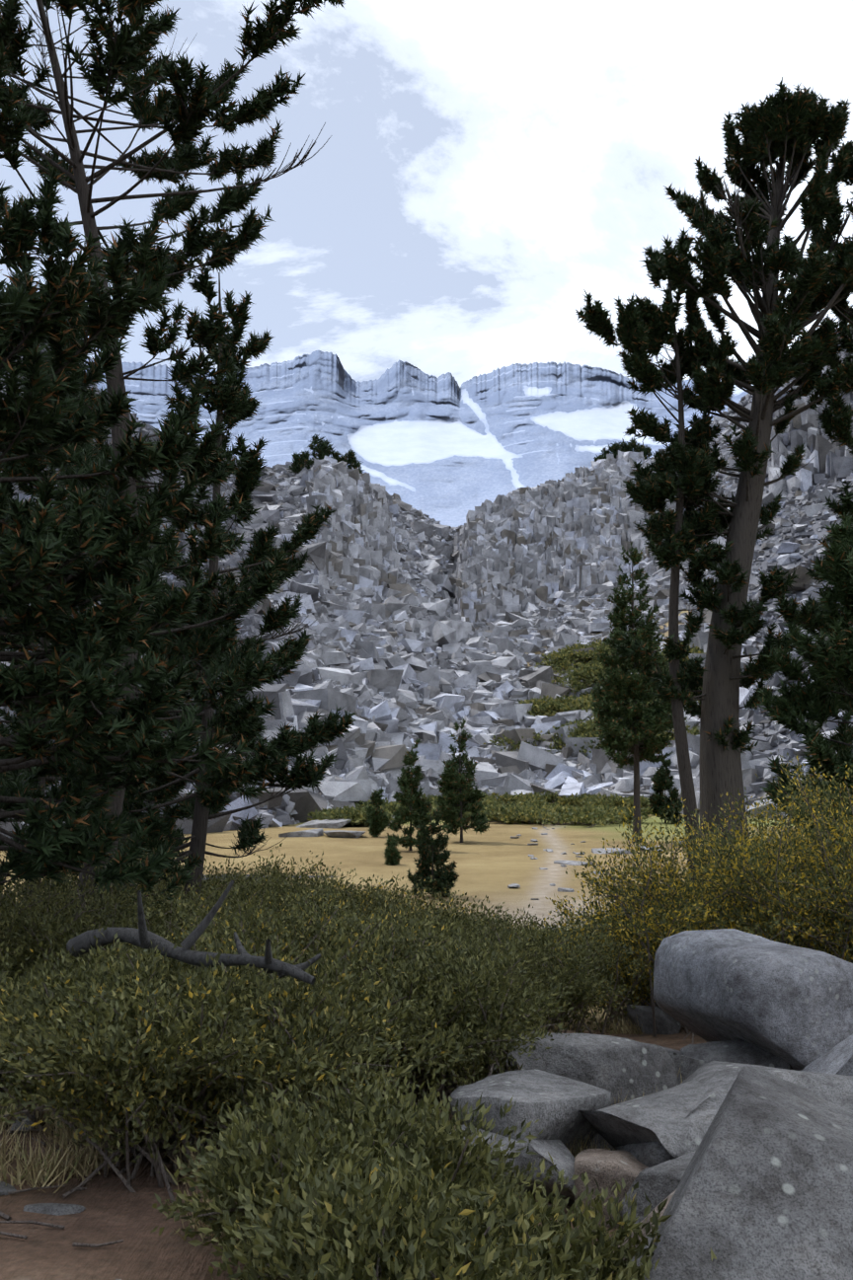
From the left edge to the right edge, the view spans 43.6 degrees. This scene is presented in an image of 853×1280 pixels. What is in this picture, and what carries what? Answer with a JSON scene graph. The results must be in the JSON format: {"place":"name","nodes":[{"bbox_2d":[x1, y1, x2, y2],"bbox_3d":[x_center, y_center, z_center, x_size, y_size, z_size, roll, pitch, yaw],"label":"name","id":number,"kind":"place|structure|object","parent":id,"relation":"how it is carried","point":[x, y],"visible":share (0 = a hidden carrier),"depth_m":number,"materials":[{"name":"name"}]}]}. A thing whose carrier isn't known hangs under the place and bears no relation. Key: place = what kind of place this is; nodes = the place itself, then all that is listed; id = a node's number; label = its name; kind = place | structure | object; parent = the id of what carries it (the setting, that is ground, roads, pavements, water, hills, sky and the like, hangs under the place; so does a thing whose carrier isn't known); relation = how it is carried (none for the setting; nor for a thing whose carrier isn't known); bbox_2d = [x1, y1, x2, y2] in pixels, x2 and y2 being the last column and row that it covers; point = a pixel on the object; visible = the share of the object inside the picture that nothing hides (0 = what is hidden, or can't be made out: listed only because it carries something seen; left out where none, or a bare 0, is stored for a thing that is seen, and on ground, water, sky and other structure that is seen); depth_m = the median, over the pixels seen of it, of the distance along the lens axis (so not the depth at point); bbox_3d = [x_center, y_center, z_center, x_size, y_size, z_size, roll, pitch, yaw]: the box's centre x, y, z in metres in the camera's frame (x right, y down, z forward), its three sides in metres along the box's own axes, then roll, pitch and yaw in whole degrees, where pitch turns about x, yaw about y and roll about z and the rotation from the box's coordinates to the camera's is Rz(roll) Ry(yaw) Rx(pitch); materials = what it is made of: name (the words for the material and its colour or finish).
{"place":"outdoors","nodes":[
{"label":"outdoors","id":0,"kind":"place"},
{"bbox_2d":[0,812,806,1279],"bbox_3d":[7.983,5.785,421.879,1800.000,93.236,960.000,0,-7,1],"label":"ground","id":1,"kind":"structure","parent":0,"point":[493,862],"depth_m":31.49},
{"bbox_2d":[0,1180,16,1196],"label":"slab","id":2,"kind":"structure","parent":1,"relation":"on","point":[5,1189],"depth_m":5.19,"materials":[{"name":"stone"}]},
{"bbox_2d":[8,1114,35,1132],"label":"rock","id":3,"kind":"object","parent":1,"relation":"on","point":[15,1125],"depth_m":6.25,"materials":[{"name":"stone"}]},
{"bbox_2d":[23,1203,85,1215],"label":"slab","id":4,"kind":"structure","parent":1,"relation":"on","point":[57,1209],"depth_m":4.93,"materials":[{"name":"stone"}]},
{"bbox_2d":[0,327,167,918],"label":"pine","id":5,"kind":"object","parent":1,"relation":"on","point":[48,773],"visible":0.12,"depth_m":18.33,"materials":[{"name":"green plant"}]},
{"bbox_2d":[0,925,200,1129],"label":"shrub","id":6,"kind":"object","parent":1,"relation":"on","point":[11,998],"visible":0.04,"depth_m":6.82,"materials":[{"name":"green plant"}]},
{"bbox_2d":[0,849,204,1004],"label":"shrub","id":7,"kind":"object","parent":1,"relation":"on","point":[37,903],"visible":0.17,"depth_m":9.17,"materials":[{"name":"green plant"}]},
{"bbox_2d":[0,158,258,895],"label":"pine","id":8,"kind":"object","parent":1,"relation":"on","point":[45,553],"visible":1,"depth_m":8.51,"materials":[{"name":"green plant"}]},
{"bbox_2d":[73,478,204,894],"bbox_3d":[-6.377,1.783,23.210,3.627,10.655,4.004,0,-7,1],"label":"pine","id":9,"kind":"object","parent":1,"relation":"on","point":[164,795],"visible":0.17,"depth_m":22.80,"materials":[{"name":"green plant"}]},
{"bbox_2d":[0,880,291,989],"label":"shrub","id":10,"kind":"object","parent":1,"relation":"on","point":[38,937],"visible":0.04,"depth_m":8.57,"materials":[{"name":"green plant"}]},
{"bbox_2d":[0,834,295,955],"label":"shrub","id":11,"kind":"object","parent":1,"relation":"on","point":[192,887],"visible":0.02,"depth_m":14.02,"materials":[{"name":"green plant"}]},
{"bbox_2d":[0,0,345,929],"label":"pine","id":12,"kind":"object","parent":1,"relation":"on","point":[231,679],"visible":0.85,"depth_m":13.35,"materials":[{"name":"green plant"}]},
{"bbox_2d":[66,880,321,984],"bbox_3d":[-1.420,1.683,6.252,2.115,0.554,0.454,-5,-8,37],"label":"fallen log","id":13,"kind":"object","parent":1,"relation":"on","point":[141,936],"visible":0.98,"depth_m":6.21,"materials":[{"name":"grey wood"}]},
{"bbox_2d":[37,254,357,916],"bbox_3d":[-3.512,-0.324,17.109,4.817,12.185,4.598,-5,-8,38],"label":"pine","id":14,"kind":"object","parent":1,"relation":"on","point":[230,401],"visible":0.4,"depth_m":16.93,"materials":[{"name":"green plant"}]},
{"bbox_2d":[119,851,311,930],"bbox_3d":[-4.736,5.477,20.916,5.095,2.832,5.114,0,-7,1],"label":"willow","id":15,"kind":"object","parent":1,"relation":"on","point":[248,879],"visible":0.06,"depth_m":21.34,"materials":[{"name":"green plant"}]},
{"bbox_2d":[0,898,478,1203],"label":"willow","id":16,"kind":"object","parent":1,"relation":"on","point":[136,1059],"visible":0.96,"depth_m":5.46,"materials":[{"name":"green plant"}]},
{"bbox_2d":[202,874,333,880],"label":"meadow pool","id":17,"kind":"structure","parent":1,"relation":"on","point":[264,876],"depth_m":41.48,"materials":[{"name":"grey liquid"}]},
{"bbox_2d":[0,1084,540,1247],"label":"twig litter","id":18,"kind":"object","parent":1,"relation":"on","point":[9,1218],"visible":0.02,"depth_m":4.70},
{"bbox_2d":[180,842,363,908],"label":"willow","id":19,"kind":"object","parent":1,"relation":"on","point":[275,869],"visible":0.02,"depth_m":24.25,"materials":[{"name":"green plant"}]},
{"bbox_2d":[144,876,408,952],"bbox_3d":[-2.177,4.588,15.653,4.367,2.433,5.268,0,-7,1],"label":"willow","id":20,"kind":"object","parent":1,"relation":"on","point":[287,907],"depth_m":15.46,"materials":[{"name":"green plant"}]},
{"bbox_2d":[73,874,509,1103],"bbox_3d":[-1.059,2.636,7.866,3.436,1.644,3.424,0,-7,1],"label":"willow","id":21,"kind":"object","parent":1,"relation":"on","point":[317,942],"visible":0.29,"depth_m":8.01,"materials":[{"name":"green plant"}]},
{"bbox_2d":[278,828,323,836],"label":"edge slab","id":22,"kind":"structure","parent":1,"relation":"on","point":[313,833],"depth_m":65.36,"materials":[{"name":"stone"}]},
{"bbox_2d":[213,856,419,923],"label":"willow","id":23,"kind":"object","parent":1,"relation":"on","point":[321,888],"visible":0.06,"depth_m":23.06,"materials":[{"name":"green plant"}]},
{"bbox_2d":[296,818,353,828],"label":"edge slab","id":24,"kind":"structure","parent":1,"relation":"on","point":[331,823],"depth_m":74.35,"materials":[{"name":"stone"}]},
{"bbox_2d":[0,1005,681,1243],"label":"dry grass tufts","id":25,"kind":"object","parent":1,"relation":"on","point":[37,1172],"visible":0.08,"depth_m":5.51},
{"bbox_2d":[322,829,365,837],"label":"edge slab","id":26,"kind":"structure","parent":1,"relation":"on","point":[342,834],"depth_m":64.58,"materials":[{"name":"stone"}]},
{"bbox_2d":[305,804,394,827],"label":"scrub","id":27,"kind":"object","parent":1,"relation":"on","point":[357,815],"visible":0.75,"depth_m":76.03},
{"bbox_2d":[150,1051,578,1278],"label":"willow","id":28,"kind":"object","parent":1,"relation":"on","point":[365,1134],"visible":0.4,"depth_m":4.22,"materials":[{"name":"green plant"}]},
{"bbox_2d":[241,894,489,938],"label":"willow","id":29,"kind":"object","parent":1,"relation":"on","point":[420,911],"visible":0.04,"depth_m":17.08,"materials":[{"name":"green plant"}]},
{"bbox_2d":[364,785,389,837],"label":"pine","id":30,"kind":"object","parent":1,"relation":"on","point":[377,819],"visible":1,"depth_m":65.12,"materials":[{"name":"green plant"}]},
{"bbox_2d":[281,869,497,928],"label":"willow","id":31,"kind":"object","parent":1,"relation":"on","point":[373,896],"visible":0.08,"depth_m":21.70,"materials":[{"name":"green plant"}]},
{"bbox_2d":[382,836,402,865],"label":"pine","id":32,"kind":"object","parent":1,"relation":"on","point":[392,854],"visible":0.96,"depth_m":47.64,"materials":[{"name":"green plant"}]},
{"bbox_2d":[354,796,436,816],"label":"scrub","id":33,"kind":"object","parent":1,"relation":"on","point":[391,806],"visible":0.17,"depth_m":86.86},
{"bbox_2d":[384,739,435,850],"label":"pine","id":34,"kind":"object","parent":1,"relation":"on","point":[410,795],"visible":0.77,"depth_m":55.20,"materials":[{"name":"green plant"}]},
{"bbox_2d":[298,901,548,988],"bbox_3d":[-0.041,4.175,13.067,3.627,1.894,4.096,0,-7,1],"label":"willow","id":35,"kind":"object","parent":1,"relation":"on","point":[460,926],"visible":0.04,"depth_m":13.45,"materials":[{"name":"green plant"}]},
{"bbox_2d":[405,799,458,897],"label":"pine","id":36,"kind":"object","parent":1,"relation":"on","point":[429,848],"visible":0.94,"depth_m":36.41,"materials":[{"name":"green plant"}]},
{"bbox_2d":[301,915,575,1112],"bbox_3d":[0.010,2.645,7.454,2.114,1.363,2.212,0,-7,1],"label":"shrub","id":37,"kind":"object","parent":1,"relation":"on","point":[506,1015],"visible":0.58,"depth_m":7.08,"materials":[{"name":"green plant"}]},
{"bbox_2d":[394,793,496,805],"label":"scrub","id":38,"kind":"object","parent":1,"relation":"on","point":[431,797],"visible":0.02,"depth_m":95.59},
{"bbox_2d":[362,895,550,944],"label":"willow","id":39,"kind":"object","parent":1,"relation":"on","point":[472,914],"visible":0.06,"depth_m":19.53,"materials":[{"name":"green plant"}]},
{"bbox_2d":[197,1142,716,1279],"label":"willow","id":40,"kind":"object","parent":1,"relation":"on","point":[375,1234],"visible":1,"depth_m":3.41,"materials":[{"name":"green plant"}]},
{"bbox_2d":[433,716,490,842],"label":"pine","id":41,"kind":"object","parent":1,"relation":"on","point":[460,791],"visible":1,"depth_m":61.02,"materials":[{"name":"green plant"}]},
{"bbox_2d":[450,1125,525,1179],"bbox_3d":[0.266,2.683,5.499,0.427,0.339,0.558,5,-8,-37],"label":"boulder","id":42,"kind":"object","parent":1,"relation":"on","point":[517,1146],"visible":0.1,"depth_m":5.33,"materials":[{"name":"stone"}]},
{"bbox_2d":[418,798,581,823],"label":"scrub","id":43,"kind":"object","parent":1,"relation":"on","point":[534,804],"visible":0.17,"depth_m":84.21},
{"bbox_2d":[490,1052,520,1073],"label":"boulder","id":44,"kind":"object","parent":1,"relation":"on","point":[496,1072],"visible":0.02,"depth_m":7.92,"materials":[{"name":"stone"}]},
{"bbox_2d":[416,903,596,1022],"bbox_3d":[1.134,5.108,16.446,3.791,1.927,4.166,0,-7,1],"label":"willow","id":45,"kind":"object","parent":1,"relation":"on","point":[523,924],"depth_m":16.59,"materials":[{"name":"green plant"}]},
{"bbox_2d":[478,789,547,804],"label":"scrub","id":46,"kind":"object","parent":1,"relation":"on","point":[514,798],"visible":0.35,"depth_m":102.52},
{"bbox_2d":[398,902,648,1035],"bbox_3d":[0.803,3.392,10.675,2.670,1.571,2.805,0,-7,1],"label":"shrub","id":47,"kind":"object","parent":1,"relation":"on","point":[584,982],"visible":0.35,"depth_m":10.14,"materials":[{"name":"green plant"}]},
{"bbox_2d":[449,1068,610,1157],"bbox_3d":[0.519,2.655,5.878,0.871,0.528,0.711,6,-9,-45],"label":"boulder","id":48,"kind":"object","parent":1,"relation":"on","point":[555,1104],"visible":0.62,"depth_m":5.67,"materials":[{"name":"stone"}]},
{"bbox_2d":[504,1137,574,1204],"bbox_3d":[0.598,2.709,5.468,0.592,0.388,0.455,-5,-8,39],"label":"boulder","id":49,"kind":"object","parent":1,"relation":"on","point":[561,1155],"visible":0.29,"depth_m":5.28,"materials":[{"name":"stone"}]},
{"bbox_2d":[529,790,560,803],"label":"scrub","id":50,"kind":"object","parent":1,"relation":"on","point":[550,797],"visible":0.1,"depth_m":106.38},
{"bbox_2d":[467,803,660,828],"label":"scrub","id":51,"kind":"object","parent":1,"relation":"on","point":[565,814],"visible":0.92,"depth_m":78.47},
{"bbox_2d":[553,860,592,865],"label":"edge slab","id":52,"kind":"structure","parent":1,"relation":"on","point":[572,863],"depth_m":48.02,"materials":[{"name":"stone"}]},
{"bbox_2d":[553,792,608,807],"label":"scrub","id":53,"kind":"object","parent":1,"relation":"on","point":[580,799],"visible":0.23,"depth_m":102.15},
{"bbox_2d":[505,1031,677,1105],"bbox_3d":[1.135,2.995,7.269,1.255,0.638,0.643,2,-7,-19],"label":"boulder","id":54,"kind":"object","parent":1,"relation":"on","point":[630,1068],"visible":0.58,"depth_m":7.13,"materials":[{"name":"stone"}]},
{"bbox_2d":[583,1132,613,1150],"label":"boulder","id":55,"kind":"object","parent":1,"relation":"on","point":[600,1140],"visible":0.02,"depth_m":5.92,"materials":[{"name":"stone"}]},
{"bbox_2d":[509,870,710,1032],"bbox_3d":[2.601,3.807,12.694,2.735,2.144,2.957,6,-9,-41],"label":"shrub","id":56,"kind":"object","parent":1,"relation":"on","point":[642,994],"visible":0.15,"depth_m":12.54,"materials":[{"name":"green plant"}]},
{"bbox_2d":[574,1148,647,1228],"bbox_3d":[0.964,2.703,5.272,0.455,0.381,0.486,-2,-7,13],"label":"boulder","id":57,"kind":"object","parent":1,"relation":"on","point":[604,1168],"visible":0.38,"depth_m":5.09,"materials":[{"name":"orange stone"}]},
{"bbox_2d":[591,847,631,853],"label":"edge slab","id":58,"kind":"structure","parent":1,"relation":"on","point":[602,850],"depth_m":53.72,"materials":[{"name":"stone"}]},
{"bbox_2d":[583,793,650,813],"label":"scrub","id":59,"kind":"object","parent":1,"relation":"on","point":[605,800],"visible":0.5,"depth_m":94.04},
{"bbox_2d":[596,1189,676,1273],"bbox_3d":[0.972,2.559,4.448,0.595,0.465,0.490,4,-8,-31],"label":"boulder","id":60,"kind":"object","parent":1,"relation":"on","point":[668,1197],"visible":0.17,"depth_m":4.42,"materials":[{"name":"grey stone"}]},
{"bbox_2d":[590,540,685,842],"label":"pine","id":61,"kind":"object","parent":1,"relation":"on","point":[637,728],"visible":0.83,"depth_m":60.82,"materials":[{"name":"green plant"}]},
{"bbox_2d":[631,1236,652,1266],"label":"boulder","id":62,"kind":"object","parent":1,"relation":"on","point":[645,1246],"visible":0.02,"depth_m":4.21,"materials":[{"name":"stone"}]},
{"bbox_2d":[579,1079,719,1158],"bbox_3d":[1.446,2.694,5.540,1.068,0.619,0.884,4,-7,-29],"label":"boulder","id":63,"kind":"object","parent":1,"relation":"on","point":[659,1116],"visible":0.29,"depth_m":5.46,"materials":[{"name":"stone"}]},
{"bbox_2d":[626,1004,679,1034],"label":"boulder","id":64,"kind":"object","parent":1,"relation":"on","point":[665,1023],"visible":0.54,"depth_m":11.39,"materials":[{"name":"stone"}]},
{"bbox_2d":[575,226,739,894],"bbox_3d":[6.230,-1.546,28.835,4.334,19.096,3.480,0,-7,1],"label":"pine","id":65,"kind":"object","parent":1,"relation":"on","point":[644,328],"visible":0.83,"depth_m":28.52,"materials":[{"name":"green plant"}]},
{"bbox_2d":[619,1151,694,1223],"bbox_3d":[1.316,2.603,4.934,0.697,0.390,0.596,5,-8,-36],"label":"boulder","id":66,"kind":"object","parent":1,"relation":"on","point":[658,1183],"visible":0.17,"depth_m":4.91,"materials":[{"name":"stone"}]},
{"bbox_2d":[646,758,682,824],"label":"pine","id":67,"kind":"object","parent":1,"relation":"on","point":[659,799],"visible":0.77,"depth_m":79.63,"materials":[{"name":"green plant"}]},
{"bbox_2d":[657,1045,704,1085],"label":"boulder","id":68,"kind":"object","parent":1,"relation":"on","point":[688,1066],"visible":0.1,"depth_m":7.80,"materials":[{"name":"stone"}]},
{"bbox_2d":[563,784,852,1043],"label":"willow","id":69,"kind":"object","parent":1,"relation":"on","point":[673,888],"visible":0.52,"depth_m":11.23,"materials":[{"name":"green plant"}]},
{"bbox_2d":[615,1060,852,1167],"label":"boulder","id":70,"kind":"object","parent":1,"relation":"on","point":[720,1077],"visible":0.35,"depth_m":5.71,"materials":[{"name":"stone"}]},
{"bbox_2d":[679,1039,793,1069],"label":"boulder","id":71,"kind":"object","parent":1,"relation":"on","point":[739,1051],"visible":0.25,"depth_m":7.79,"materials":[{"name":"stone"}]},
{"bbox_2d":[641,1065,852,1279],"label":"boulder","id":72,"kind":"object","parent":1,"relation":"on","point":[764,1190],"visible":0.92,"depth_m":3.47,"materials":[{"name":"stone"}]},
{"bbox_2d":[649,76,852,883],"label":"pine","id":73,"kind":"object","parent":1,"relation":"on","point":[789,128],"visible":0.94,"depth_m":28.37,"materials":[{"name":"green plant"}]},
{"bbox_2d":[653,928,852,1070],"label":"boulder","id":74,"kind":"object","parent":1,"relation":"on","point":[791,1006],"visible":0.75,"depth_m":7.63,"materials":[{"name":"stone"}]},
{"bbox_2d":[657,773,852,949],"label":"shrub","id":75,"kind":"object","parent":1,"relation":"on","point":[799,829],"depth_m":13.78,"materials":[{"name":"green plant"}]},
{"bbox_2d":[673,750,852,963],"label":"willow","id":76,"kind":"object","parent":1,"relation":"on","point":[845,947],"visible":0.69,"depth_m":10.50,"materials":[{"name":"green plant"}]},
{"bbox_2d":[754,511,852,869],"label":"pine","id":77,"kind":"object","parent":1,"relation":"on","point":[822,697],"visible":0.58,"depth_m":15.73,"materials":[{"name":"green plant"}]},
{"bbox_2d":[772,139,852,784],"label":"pine","id":78,"kind":"object","parent":1,"relation":"on","point":[835,417],"visible":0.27,"depth_m":28.47,"materials":[{"name":"green plant"}]},
{"bbox_2d":[801,1034,852,1075],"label":"boulder","id":79,"kind":"object","parent":1,"relation":"on","point":[837,1059],"visible":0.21,"depth_m":6.67,"materials":[{"name":"stone"}]},
{"bbox_2d":[0,0,852,387],"label":"sky","id":80,"kind":"structure","parent":0,"point":[484,165],"materials":[{"name":"white"}]},
{"bbox_2d":[4,327,852,827],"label":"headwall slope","id":81,"kind":"structure","parent":0,"point":[753,578],"depth_m":146.79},
{"bbox_2d":[287,452,303,473],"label":"crest pine","id":82,"kind":"object","parent":81,"relation":"on","point":[295,468],"visible":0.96,"depth_m":196.54,"materials":[{"name":"green plant"}]},
{"bbox_2d":[316,439,333,459],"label":"crest pine","id":83,"kind":"object","parent":81,"relation":"on","point":[328,449],"visible":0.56,"depth_m":198.33,"materials":[{"name":"green plant"}]},
{"bbox_2d":[339,448,357,469],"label":"crest pine","id":84,"kind":"object","parent":81,"relation":"on","point":[349,457],"visible":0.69,"depth_m":199.07,"materials":[{"name":"green plant"}]},
{"bbox_2d":[349,457,364,473],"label":"crest pine","id":85,"kind":"object","parent":81,"relation":"on","point":[356,465],"visible":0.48,"depth_m":199.29,"materials":[{"name":"green plant"}]},
{"bbox_2d":[0,329,852,844],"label":"talus blocks","id":86,"kind":"structure","parent":81,"relation":"on","point":[426,632],"depth_m":147.93,"materials":[{"name":"stone"}]},
{"bbox_2d":[297,450,313,470],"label":"crest pine","id":87,"kind":"object","parent":86,"relation":"on","point":[305,456],"visible":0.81,"depth_m":197.16,"materials":[{"name":"green plant"}]},
{"bbox_2d":[306,434,325,462],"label":"crest pine","id":88,"kind":"object","parent":86,"relation":"on","point":[318,450],"visible":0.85,"depth_m":197.69,"materials":[{"name":"green plant"}]},
{"bbox_2d":[328,446,342,462],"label":"crest pine","id":89,"kind":"object","parent":86,"relation":"on","point":[335,455],"visible":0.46,"depth_m":199.16,"materials":[{"name":"green plant"}]},
{"bbox_2d":[483,726,564,753],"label":"scrub","id":90,"kind":"object","parent":86,"relation":"on","point":[537,737],"visible":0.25,"depth_m":118.06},
{"bbox_2d":[550,652,640,694],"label":"scrub","id":91,"kind":"object","parent":86,"relation":"on","point":[587,672],"visible":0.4,"depth_m":132.86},
{"bbox_2d":[606,442,619,457],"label":"crest pine","id":92,"kind":"object","parent":86,"relation":"on","point":[614,451],"visible":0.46,"depth_m":225.57,"materials":[{"name":"green plant"}]},
{"bbox_2d":[611,437,627,457],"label":"crest pine","id":93,"kind":"object","parent":86,"relation":"on","point":[621,445],"visible":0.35,"depth_m":225.91,"materials":[{"name":"green plant"}]},
{"bbox_2d":[581,681,694,719],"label":"scrub","id":94,"kind":"object","parent":86,"relation":"on","point":[592,715],"visible":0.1,"depth_m":121.72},
{"bbox_2d":[643,445,653,459],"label":"crest pine","id":95,"kind":"object","parent":86,"relation":"on","point":[648,452],"visible":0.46,"depth_m":226.26,"materials":[{"name":"green plant"}]},
{"bbox_2d":[638,636,705,672],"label":"scrub","id":96,"kind":"object","parent":86,"relation":"on","point":[694,650],"visible":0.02,"depth_m":130.18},
{"bbox_2d":[654,720,699,753],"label":"scrub","id":97,"kind":"object","parent":86,"relation":"on","point":[694,731],"visible":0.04,"depth_m":109.34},
{"bbox_2d":[517,679,598,716],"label":"scrub","id":98,"kind":"object","parent":81,"relation":"on","point":[550,707],"visible":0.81,"depth_m":127.39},
{"bbox_2d":[533,637,613,674],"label":"scrub","id":99,"kind":"object","parent":81,"relation":"on","point":[562,658],"visible":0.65,"depth_m":142.05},
{"bbox_2d":[542,717,622,755],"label":"scrub","id":100,"kind":"object","parent":81,"relation":"on","point":[587,728],"visible":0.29,"depth_m":117.05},
{"bbox_2d":[626,437,643,451],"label":"crest pine","id":101,"kind":"object","parent":81,"relation":"on","point":[633,442],"visible":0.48,"depth_m":226.12,"materials":[{"name":"green plant"}]},
{"bbox_2d":[84,326,838,527],"bbox_3d":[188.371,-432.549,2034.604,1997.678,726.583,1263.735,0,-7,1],"label":"mountain range","id":102,"kind":"structure","parent":0,"point":[444,449],"depth_m":2315.61,"materials":[{"name":"stone"}]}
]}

